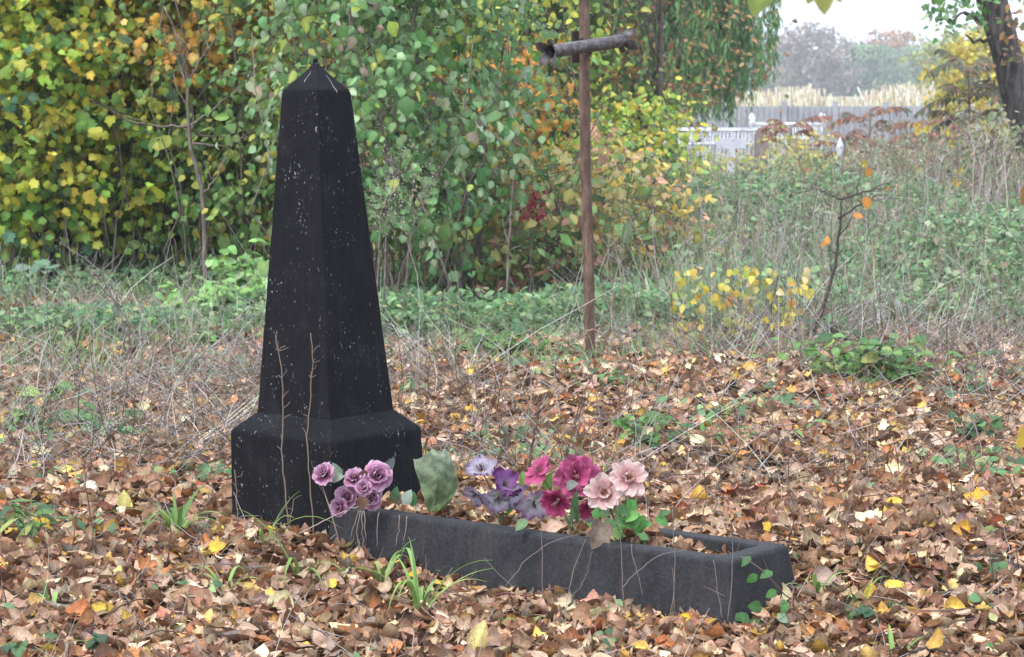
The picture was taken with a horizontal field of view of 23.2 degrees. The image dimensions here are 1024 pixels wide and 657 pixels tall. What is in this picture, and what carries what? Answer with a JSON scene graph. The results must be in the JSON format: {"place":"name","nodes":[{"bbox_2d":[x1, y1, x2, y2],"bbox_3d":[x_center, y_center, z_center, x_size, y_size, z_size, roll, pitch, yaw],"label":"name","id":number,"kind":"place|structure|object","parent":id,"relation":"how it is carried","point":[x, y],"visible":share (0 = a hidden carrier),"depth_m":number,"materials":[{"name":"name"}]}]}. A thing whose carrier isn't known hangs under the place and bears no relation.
{"place":"outdoors","nodes":[
{"label":"outdoors","id":0,"kind":"place"},
{"bbox_2d":[0,91,1023,656],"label":"ground","id":1,"kind":"structure","parent":0,"point":[942,581],"depth_m":9.18,"materials":[{"name":"soil"}]},
{"bbox_2d":[0,259,61,294],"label":"green plant","id":2,"kind":"object","parent":1,"relation":"on","point":[41,264],"visible":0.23,"depth_m":16.24,"materials":[{"name":"green plant"}]},
{"bbox_2d":[0,499,85,541],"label":"green plant","id":3,"kind":"object","parent":1,"relation":"on","point":[15,516],"visible":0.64,"depth_m":7.72,"materials":[{"name":"green plant"}]},
{"bbox_2d":[0,380,98,403],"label":"green plant","id":4,"kind":"object","parent":1,"relation":"on","point":[59,388],"visible":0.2,"depth_m":10.87,"materials":[{"name":"green plant"}]},
{"bbox_2d":[1,630,107,656],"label":"green plant","id":5,"kind":"object","parent":1,"relation":"on","point":[94,642],"visible":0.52,"depth_m":6.48,"materials":[{"name":"green plant"}]},
{"bbox_2d":[5,399,139,429],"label":"green plant","id":6,"kind":"object","parent":1,"relation":"on","point":[29,406],"visible":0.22,"depth_m":10.18,"materials":[{"name":"green plant"}]},
{"bbox_2d":[0,0,194,294],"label":"maple shrub","id":7,"kind":"object","parent":1,"relation":"on","point":[22,197],"visible":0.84,"depth_m":16.48,"materials":[{"name":"yellow plant"}]},
{"bbox_2d":[86,265,128,352],"bbox_3d":[-2.074,-0.077,12.637,0.148,0.555,0.324,5,7,41],"label":"bare sapling","id":8,"kind":"object","parent":1,"relation":"on","point":[116,303],"visible":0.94,"depth_m":12.64,"materials":[{"name":"brown plant"}]},
{"bbox_2d":[0,0,299,285],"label":"maple shrub","id":9,"kind":"object","parent":1,"relation":"on","point":[102,90],"visible":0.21,"depth_m":16.78,"materials":[{"name":"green plant"}]},
{"bbox_2d":[106,487,225,537],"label":"grass tuft","id":10,"kind":"object","parent":1,"relation":"on","point":[175,518],"visible":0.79,"depth_m":7.73,"materials":[{"name":"plant"}]},
{"bbox_2d":[17,0,337,285],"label":"maple shrub","id":11,"kind":"object","parent":1,"relation":"on","point":[158,180],"visible":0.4,"depth_m":16.69,"materials":[{"name":"green plant"}]},
{"bbox_2d":[89,5,291,281],"bbox_3d":[-2.058,-1.137,16.016,1.285,2.046,0.458,0,6,0],"label":"bare tree","id":12,"kind":"object","parent":1,"relation":"on","point":[188,126],"visible":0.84,"depth_m":15.96,"materials":[{"name":"brown plant"}]},
{"bbox_2d":[135,315,263,349],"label":"green plant","id":13,"kind":"object","parent":1,"relation":"on","point":[153,321],"visible":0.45,"depth_m":13.08,"materials":[{"name":"green plant"}]},
{"bbox_2d":[135,277,267,317],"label":"green plant","id":14,"kind":"object","parent":1,"relation":"on","point":[262,284],"visible":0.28,"depth_m":14.35,"materials":[{"name":"green plant"}]},
{"bbox_2d":[187,566,259,590],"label":"grass tuft","id":15,"kind":"object","parent":1,"relation":"on","point":[230,576],"visible":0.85,"depth_m":7.17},
{"bbox_2d":[195,238,270,300],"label":"green plant","id":16,"kind":"object","parent":1,"relation":"on","point":[262,264],"visible":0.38,"depth_m":15.21,"materials":[{"name":"green plant"}]},
{"bbox_2d":[106,0,442,292],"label":"broadleaf shrub","id":17,"kind":"object","parent":1,"relation":"on","point":[228,194],"visible":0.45,"depth_m":16.17,"materials":[{"name":"green plant"}]},
{"bbox_2d":[227,492,342,544],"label":"grass tuft","id":18,"kind":"object","parent":1,"relation":"on","point":[262,534],"visible":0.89,"depth_m":7.59,"materials":[{"name":"plant"}]},
{"bbox_2d":[238,508,350,586],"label":"grass tuft","id":19,"kind":"object","parent":1,"relation":"on","point":[297,565],"visible":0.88,"depth_m":7.31,"materials":[{"name":"plant"}]},
{"bbox_2d":[231,58,421,534],"bbox_3d":[-0.592,-0.054,8.006,0.452,1.621,0.451,4,7,37],"label":"obelisk monument","id":20,"kind":"object","parent":1,"relation":"on","point":[322,287],"visible":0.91,"depth_m":7.90,"materials":[{"name":"black stone"}]},
{"bbox_2d":[207,0,560,319],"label":"dogwood shrub","id":21,"kind":"object","parent":1,"relation":"on","point":[362,11],"visible":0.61,"depth_m":14.31,"materials":[{"name":"green plant"}]},
{"bbox_2d":[365,176,405,290],"bbox_3d":[-0.714,-0.350,13.420,0.266,0.962,0.661,0,6,0],"label":"goldenrod","id":22,"kind":"object","parent":1,"relation":"on","point":[380,223],"visible":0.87,"depth_m":13.41,"materials":[{"name":"green plant"}]},
{"bbox_2d":[357,539,415,582],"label":"grass tuft","id":23,"kind":"object","parent":1,"relation":"on","point":[390,564],"visible":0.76,"depth_m":7.37,"materials":[{"name":"plant"}]},
{"bbox_2d":[367,137,418,327],"bbox_3d":[-0.654,-0.442,13.344,0.319,1.164,0.527,0,6,0],"label":"goldenrod","id":24,"kind":"object","parent":1,"relation":"on","point":[390,160],"visible":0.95,"depth_m":13.39,"materials":[{"name":"green plant"}]},
{"bbox_2d":[311,538,491,612],"bbox_3d":[-0.240,0.711,7.091,0.492,0.230,0.457,3,7,30],"label":"grass tuft","id":25,"kind":"object","parent":1,"relation":"on","point":[417,597],"visible":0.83,"depth_m":7.04,"materials":[{"name":"plant"}]},
{"bbox_2d":[388,152,445,318],"bbox_3d":[-0.540,-0.407,13.446,0.280,1.080,0.544,2,6,20],"label":"goldenrod","id":26,"kind":"object","parent":1,"relation":"on","point":[418,208],"visible":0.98,"depth_m":13.43,"materials":[{"name":"green plant"}]},
{"bbox_2d":[298,0,578,195],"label":"tree leaves","id":27,"kind":"object","parent":1,"relation":"on","point":[520,40],"visible":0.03,"depth_m":20.46,"materials":[{"name":"green plant"}]},
{"bbox_2d":[317,0,604,298],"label":"dogwood shrub","id":28,"kind":"object","parent":1,"relation":"on","point":[526,74],"visible":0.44,"depth_m":14.88,"materials":[{"name":"green plant"}]},
{"bbox_2d":[359,122,573,290],"bbox_3d":[-0.513,-0.639,16.218,1.834,1.552,1.825,0,6,0],"label":"mixed shrub","id":29,"kind":"object","parent":1,"relation":"on","point":[505,183],"visible":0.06,"depth_m":15.93,"materials":[{"name":"green plant"}]},
{"bbox_2d":[466,620,487,650],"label":"fallen leaf","id":30,"kind":"object","parent":1,"relation":"on","point":[478,637],"visible":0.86,"depth_m":6.55,"materials":[{"name":"plant"}]},
{"bbox_2d":[366,18,606,248],"bbox_3d":[-0.168,-1.214,17.136,1.673,1.972,1.683,0,6,0],"label":"hornbeam shrub","id":31,"kind":"object","parent":1,"relation":"on","point":[536,153],"visible":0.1,"depth_m":17.02,"materials":[{"name":"green plant"}]},
{"bbox_2d":[455,324,526,352],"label":"green plant","id":32,"kind":"object","parent":1,"relation":"on","point":[520,329],"visible":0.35,"depth_m":12.34,"materials":[{"name":"green plant"}]},
{"bbox_2d":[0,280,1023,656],"bbox_3d":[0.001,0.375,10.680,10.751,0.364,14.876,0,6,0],"label":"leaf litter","id":33,"kind":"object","parent":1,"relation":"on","point":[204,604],"visible":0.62,"depth_m":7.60,"materials":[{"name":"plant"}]},
{"bbox_2d":[91,601,114,615],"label":"fallen leaf","id":34,"kind":"object","parent":33,"relation":"on","point":[102,605],"visible":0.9,"depth_m":6.79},
{"bbox_2d":[117,490,130,506],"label":"fallen leaf","id":35,"kind":"object","parent":33,"relation":"on","point":[124,499],"visible":0.92,"depth_m":8.26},
{"bbox_2d":[206,536,225,555],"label":"fallen leaf","id":36,"kind":"object","parent":33,"relation":"on","point":[216,545],"visible":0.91,"depth_m":7.48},
{"bbox_2d":[275,330,290,525],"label":"dry stalk","id":37,"kind":"object","parent":33,"relation":"on","point":[278,349],"visible":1,"depth_m":7.61,"materials":[{"name":"plant"}]},
{"bbox_2d":[303,333,319,544],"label":"dry stalk","id":38,"kind":"object","parent":33,"relation":"on","point":[306,438],"visible":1,"depth_m":7.62,"materials":[{"name":"plant"}]},
{"bbox_2d":[312,462,344,546],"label":"single rose","id":39,"kind":"object","parent":33,"relation":"on","point":[320,471],"visible":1,"depth_m":7.52,"materials":[{"name":"purple plant"}]},
{"bbox_2d":[528,402,544,467],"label":"dry stalk","id":40,"kind":"object","parent":33,"relation":"on","point":[533,436],"visible":0.94,"depth_m":8.02,"materials":[{"name":"plant"}]},
{"bbox_2d":[567,551,592,606],"bbox_3d":[0.195,0.691,6.877,0.019,0.133,0.143,3,7,31],"label":"fallen stick","id":41,"kind":"object","parent":33,"relation":"on","point":[574,593],"visible":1,"depth_m":6.87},
{"bbox_2d":[588,518,612,548],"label":"withered leaf","id":42,"kind":"object","parent":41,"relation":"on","point":[600,532],"visible":1,"depth_m":6.90,"materials":[{"name":"plant"}]},
{"bbox_2d":[867,607,973,636],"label":"fallen twig","id":43,"kind":"object","parent":33,"relation":"on","point":[918,611],"visible":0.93,"depth_m":6.66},
{"bbox_2d":[0,177,1023,656],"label":"dead grass","id":44,"kind":"structure","parent":1,"relation":"on","point":[936,341],"depth_m":11.05,"materials":[{"name":"plant"}]},
{"bbox_2d":[0,214,1023,656],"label":"ground herbs","id":45,"kind":"object","parent":1,"relation":"on","point":[534,300],"visible":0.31,"depth_m":13.53,"materials":[{"name":"green plant"}]},
{"bbox_2d":[502,170,526,321],"bbox_3d":[0.020,-0.380,13.793,0.152,0.987,0.190,0,6,0],"label":"bare sapling","id":46,"kind":"object","parent":1,"relation":"on","point":[508,250],"visible":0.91,"depth_m":13.82,"materials":[{"name":"brown plant"}]},
{"bbox_2d":[470,332,566,358],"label":"green plant","id":47,"kind":"object","parent":1,"relation":"on","point":[512,339],"visible":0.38,"depth_m":12.19,"materials":[{"name":"green plant"}]},
{"bbox_2d":[421,0,641,181],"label":"tree leaves","id":48,"kind":"object","parent":1,"relation":"on","point":[593,21],"visible":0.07,"depth_m":23.00,"materials":[{"name":"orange plant"}]},
{"bbox_2d":[517,175,545,290],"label":"berry shrub","id":49,"kind":"object","parent":1,"relation":"on","point":[533,203],"visible":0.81,"depth_m":14.98,"materials":[{"name":"red plant"}]},
{"bbox_2d":[391,118,681,298],"bbox_3d":[0.194,-0.564,15.402,1.841,1.469,1.686,0,6,0],"label":"mixed shrub","id":50,"kind":"object","parent":1,"relation":"on","point":[568,217],"visible":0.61,"depth_m":15.21,"materials":[{"name":"green plant"}]},
{"bbox_2d":[438,0,658,245],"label":"hazel shrub","id":51,"kind":"object","parent":1,"relation":"on","point":[572,12],"visible":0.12,"depth_m":17.60,"materials":[{"name":"green plant"}]},
{"bbox_2d":[329,501,796,624],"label":"grave kerb","id":52,"kind":"structure","parent":1,"relation":"on","point":[445,545],"depth_m":7.18,"materials":[{"name":"stone"}]},
{"bbox_2d":[329,457,416,516],"bbox_3d":[-0.433,0.484,7.607,0.260,0.182,0.146,-2,6,-19],"label":"rose bunch","id":53,"kind":"object","parent":52,"relation":"on","point":[367,484],"visible":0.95,"depth_m":7.57,"materials":[{"name":"purple fabric"}]},
{"bbox_2d":[413,449,457,511],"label":"cloth leaf","id":54,"kind":"object","parent":52,"relation":"on","point":[436,475],"visible":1,"depth_m":7.56,"materials":[{"name":"green fabric"}]},
{"bbox_2d":[379,489,730,554],"bbox_3d":[0.111,0.617,7.437,1.364,0.175,0.238,4,7,38],"label":"leaf heap","id":55,"kind":"object","parent":52,"relation":"in","point":[481,513],"visible":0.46,"depth_m":7.42,"materials":[{"name":"plant"}]},
{"bbox_2d":[350,497,406,550],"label":"withered tuft","id":56,"kind":"object","parent":55,"relation":"hanging from","point":[362,503],"visible":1,"depth_m":7.45,"materials":[{"name":"brown plant"}]},
{"bbox_2d":[464,453,546,530],"bbox_3d":[-0.014,0.494,7.397,0.253,0.235,0.189,5,7,39],"label":"purple bunch","id":57,"kind":"object","parent":55,"relation":"on","point":[510,499],"visible":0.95,"depth_m":7.41,"materials":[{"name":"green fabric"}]},
{"bbox_2d":[524,454,600,530],"bbox_3d":[0.129,0.474,7.263,0.273,0.235,0.143,4,7,37],"label":"magenta bunch","id":58,"kind":"object","parent":55,"relation":"on","point":[568,481],"visible":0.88,"depth_m":7.22,"materials":[{"name":"pink plant"}]},
{"bbox_2d":[583,459,671,544],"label":"pink flowers","id":59,"kind":"object","parent":55,"relation":"on","point":[602,491],"visible":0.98,"depth_m":7.07,"materials":[{"name":"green plant"}]},
{"bbox_2d":[535,0,636,358],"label":"iron cross","id":60,"kind":"object","parent":1,"relation":"on","point":[581,47],"visible":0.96,"depth_m":11.83,"materials":[{"name":"metal"}]},
{"bbox_2d":[548,0,667,119],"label":"russet tree","id":61,"kind":"object","parent":1,"relation":"on","point":[614,72],"visible":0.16,"depth_m":23.65,"materials":[{"name":"orange plant"}]},
{"bbox_2d":[502,114,724,281],"bbox_3d":[0.629,-0.639,16.535,1.576,1.554,1.736,0,6,0],"label":"mixed shrub","id":62,"kind":"object","parent":1,"relation":"on","point":[637,185],"visible":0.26,"depth_m":16.30,"materials":[{"name":"yellow plant"}]},
{"bbox_2d":[570,368,658,389],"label":"green plant","id":63,"kind":"object","parent":1,"relation":"on","point":[601,376],"visible":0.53,"depth_m":10.88,"materials":[{"name":"green plant"}]},
{"bbox_2d":[612,411,692,453],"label":"green plant","id":64,"kind":"object","parent":1,"relation":"on","point":[625,422],"visible":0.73,"depth_m":9.43,"materials":[{"name":"green plant"}]},
{"bbox_2d":[559,67,746,219],"bbox_3d":[1.044,-1.344,20.949,1.773,1.694,1.627,0,6,0],"label":"lime shrub","id":65,"kind":"object","parent":1,"relation":"on","point":[650,116],"visible":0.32,"depth_m":20.69,"materials":[{"name":"yellow plant"}]},
{"bbox_2d":[529,0,805,172],"bbox_3d":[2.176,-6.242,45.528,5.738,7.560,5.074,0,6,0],"label":"willow tree","id":66,"kind":"object","parent":1,"relation":"on","point":[713,43],"visible":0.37,"depth_m":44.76,"materials":[{"name":"green plant"}]},
{"bbox_2d":[389,88,1023,338],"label":"dry weeds","id":67,"kind":"object","parent":1,"relation":"on","point":[1000,196],"visible":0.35,"depth_m":16.23,"materials":[{"name":"plant"}]},
{"bbox_2d":[651,118,773,172],"bbox_3d":[3.032,-2.670,37.921,1.659,1.050,1.409,-1,6,-7],"label":"grave fence","id":68,"kind":"object","parent":1,"relation":"on","point":[751,130],"visible":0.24,"depth_m":37.33,"materials":[{"name":"metal"}]},
{"bbox_2d":[717,138,745,176],"bbox_3d":[2.413,-1.653,27.470,0.320,0.880,0.060,0,6,0],"label":"grave cross","id":69,"kind":"object","parent":1,"relation":"on","point":[730,144],"visible":0.61,"depth_m":27.41,"materials":[{"name":"white paint"}]},
{"bbox_2d":[670,265,813,342],"bbox_3d":[1.164,-0.058,12.872,0.745,0.524,1.294,1,6,9],"label":"yellow sapling","id":70,"kind":"object","parent":1,"relation":"on","point":[751,276],"visible":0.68,"depth_m":12.93,"materials":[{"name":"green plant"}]},
{"bbox_2d":[662,419,830,443],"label":"green plant","id":71,"kind":"object","parent":1,"relation":"on","point":[702,427],"visible":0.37,"depth_m":9.55,"materials":[{"name":"green plant"}]},
{"bbox_2d":[713,31,808,94],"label":"skyline tree","id":72,"kind":"object","parent":1,"relation":"on","point":[767,87],"visible":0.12,"depth_m":397.70,"materials":[{"name":"grey plant"}]},
{"bbox_2d":[754,127,767,164],"bbox_3d":[3.685,-2.553,36.928,0.340,0.845,0.240,0,6,0],"label":"headstone","id":73,"kind":"object","parent":1,"relation":"on","point":[757,150],"visible":0.37,"depth_m":36.86,"materials":[{"name":"stone"}]},
{"bbox_2d":[711,142,814,178],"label":"yellow shrub","id":74,"kind":"object","parent":1,"relation":"on","point":[749,158],"visible":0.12,"depth_m":26.48,"materials":[{"name":"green plant"}]},
{"bbox_2d":[735,556,793,624],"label":"periwinkle shoot","id":75,"kind":"object","parent":1,"relation":"on","point":[755,606],"visible":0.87,"depth_m":6.87,"materials":[{"name":"green plant"}]},
{"bbox_2d":[748,113,826,160],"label":"grave fence","id":76,"kind":"object","parent":1,"relation":"on","point":[817,124],"visible":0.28,"depth_m":40.24,"materials":[{"name":"metal"}]},
{"bbox_2d":[720,116,864,180],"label":"yellow shrub","id":77,"kind":"object","parent":1,"relation":"on","point":[799,147],"visible":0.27,"depth_m":27.77,"materials":[{"name":"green plant"}]},
{"bbox_2d":[758,115,832,160],"bbox_3d":[3.964,-2.473,34.915,1.030,1.031,0.923,0,6,0],"label":"sumac","id":78,"kind":"object","parent":1,"relation":"on","point":[808,129],"visible":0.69,"depth_m":34.87,"materials":[{"name":"brown plant"}]},
{"bbox_2d":[597,156,1023,332],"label":"creeper mass","id":79,"kind":"object","parent":1,"relation":"on","point":[1017,253],"visible":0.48,"depth_m":15.66,"materials":[{"name":"green plant"}]},
{"bbox_2d":[762,18,869,95],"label":"skyline tree","id":80,"kind":"object","parent":1,"relation":"on","point":[826,50],"visible":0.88,"depth_m":383.09,"materials":[{"name":"grey plant"}]},
{"bbox_2d":[785,568,851,595],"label":"grass tuft","id":81,"kind":"object","parent":1,"relation":"on","point":[816,584],"visible":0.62,"depth_m":7.08,"materials":[{"name":"plant"}]},
{"bbox_2d":[630,135,1020,212],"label":"weed leaves","id":82,"kind":"object","parent":1,"relation":"on","point":[749,161],"visible":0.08,"depth_m":31.62,"materials":[{"name":"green plant"}]},
{"bbox_2d":[673,81,999,153],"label":"reeds","id":83,"kind":"object","parent":1,"relation":"on","point":[910,96],"visible":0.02,"depth_m":73.34,"materials":[{"name":"plant"}]},
{"bbox_2d":[798,314,876,340],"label":"green plant","id":84,"kind":"object","parent":1,"relation":"on","point":[843,321],"visible":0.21,"depth_m":12.81,"materials":[{"name":"green plant"}]},
{"bbox_2d":[808,131,874,162],"bbox_3d":[4.344,-2.202,32.995,0.813,0.812,0.702,4,7,38],"label":"sumac","id":85,"kind":"object","parent":1,"relation":"on","point":[840,135],"visible":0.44,"depth_m":32.95,"materials":[{"name":"brown plant"}]},
{"bbox_2d":[786,167,904,334],"bbox_3d":[1.688,-0.338,12.808,0.699,0.984,0.355,4,7,33],"label":"bare sapling","id":86,"kind":"object","parent":1,"relation":"on","point":[866,201],"visible":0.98,"depth_m":12.72,"materials":[{"name":"brown plant"}]},
{"bbox_2d":[820,561,889,601],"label":"grass tuft","id":87,"kind":"object","parent":1,"relation":"on","point":[854,597],"visible":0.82,"depth_m":6.86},
{"bbox_2d":[817,41,914,95],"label":"skyline tree","id":88,"kind":"object","parent":1,"relation":"on","point":[864,53],"visible":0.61,"depth_m":390.60,"materials":[{"name":"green plant"}]},
{"bbox_2d":[828,106,911,152],"bbox_3d":[4.883,-2.441,33.930,1.095,1.178,0.825,3,6,25],"label":"sumac","id":89,"kind":"object","parent":1,"relation":"on","point":[843,119],"visible":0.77,"depth_m":33.88,"materials":[{"name":"brown plant"}]},
{"bbox_2d":[840,601,906,631],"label":"green plant","id":90,"kind":"object","parent":1,"relation":"on","point":[867,611],"visible":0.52,"depth_m":6.77,"materials":[{"name":"green plant"}]},
{"bbox_2d":[749,331,1000,379],"bbox_3d":[1.661,0.171,11.287,1.072,0.294,0.730,2,6,16],"label":"green plant","id":91,"kind":"object","parent":1,"relation":"on","point":[828,338],"visible":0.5,"depth_m":11.30,"materials":[{"name":"green plant"}]},
{"bbox_2d":[859,27,936,87],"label":"skyline tree","id":92,"kind":"object","parent":1,"relation":"on","point":[906,36],"visible":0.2,"depth_m":414.25,"materials":[{"name":"grey plant"}]},
{"bbox_2d":[812,340,990,382],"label":"green plant","id":93,"kind":"object","parent":1,"relation":"on","point":[892,370],"visible":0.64,"depth_m":11.11,"materials":[{"name":"green plant"}]},
{"bbox_2d":[866,33,961,92],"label":"skyline tree","id":94,"kind":"object","parent":1,"relation":"on","point":[915,69],"visible":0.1,"depth_m":401.19,"materials":[{"name":"grey plant"}]},
{"bbox_2d":[885,114,960,154],"bbox_3d":[5.137,-2.148,31.008,0.910,1.090,0.913,0,6,0],"label":"sumac","id":95,"kind":"object","parent":1,"relation":"on","point":[906,123],"visible":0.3,"depth_m":30.90,"materials":[{"name":"brown plant"}]},
{"bbox_2d":[839,102,1019,198],"bbox_3d":[3.934,-1.290,22.963,1.841,1.621,1.523,0,6,0],"label":"weedy bush","id":96,"kind":"object","parent":1,"relation":"on","point":[956,151],"visible":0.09,"depth_m":22.83,"materials":[{"name":"green plant"}]},
{"bbox_2d":[894,22,992,93],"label":"pale tree","id":97,"kind":"object","parent":1,"relation":"on","point":[915,55],"visible":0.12,"depth_m":99.07,"materials":[{"name":"yellow plant"}]},
{"bbox_2d":[913,48,1004,143],"bbox_3d":[5.421,-2.424,29.886,1.250,1.867,1.056,0,6,0],"label":"sumac","id":98,"kind":"object","parent":1,"relation":"on","point":[993,89],"visible":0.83,"depth_m":29.81,"materials":[{"name":"brown plant"}]},
{"bbox_2d":[914,98,1023,202],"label":"weedy bush","id":99,"kind":"object","parent":1,"relation":"on","point":[991,125],"visible":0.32,"depth_m":21.34,"materials":[{"name":"green plant"}]},
{"bbox_2d":[918,17,1023,141],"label":"yellow tree","id":100,"kind":"object","parent":1,"relation":"on","point":[963,53],"visible":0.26,"depth_m":47.54,"materials":[{"name":"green plant"}]},
{"bbox_2d":[920,0,1023,160],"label":"leaning tree","id":101,"kind":"object","parent":1,"relation":"on","point":[997,22],"visible":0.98,"depth_m":24.69,"materials":[{"name":"green plant"}]},
{"bbox_2d":[947,409,1003,439],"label":"green plant","id":102,"kind":"object","parent":1,"relation":"on","point":[995,424],"visible":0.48,"depth_m":9.80,"materials":[{"name":"green plant"}]},
{"bbox_2d":[971,557,1011,574],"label":"green plant","id":103,"kind":"object","parent":1,"relation":"on","point":[996,565],"visible":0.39,"depth_m":7.15,"materials":[{"name":"green plant"}]},
{"bbox_2d":[1017,185,1023,448],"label":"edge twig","id":104,"kind":"object","parent":1,"relation":"on","point":[1020,439],"visible":1,"depth_m":3.12,"materials":[{"name":"yellow plant"}]},
{"bbox_2d":[650,102,1012,154],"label":"concrete wall","id":105,"kind":"structure","parent":0,"point":[834,111],"depth_m":69.62,"materials":[{"name":"concrete"}]},
{"bbox_2d":[748,0,945,16],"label":"overhanging branch","id":106,"kind":"object","parent":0,"point":[756,7],"visible":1,"depth_m":2.98,"materials":[{"name":"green plant"}]},
{"bbox_2d":[749,0,1023,87],"label":"sky","id":107,"kind":"structure","parent":0,"point":[858,18],"materials":[{"name":"white"}]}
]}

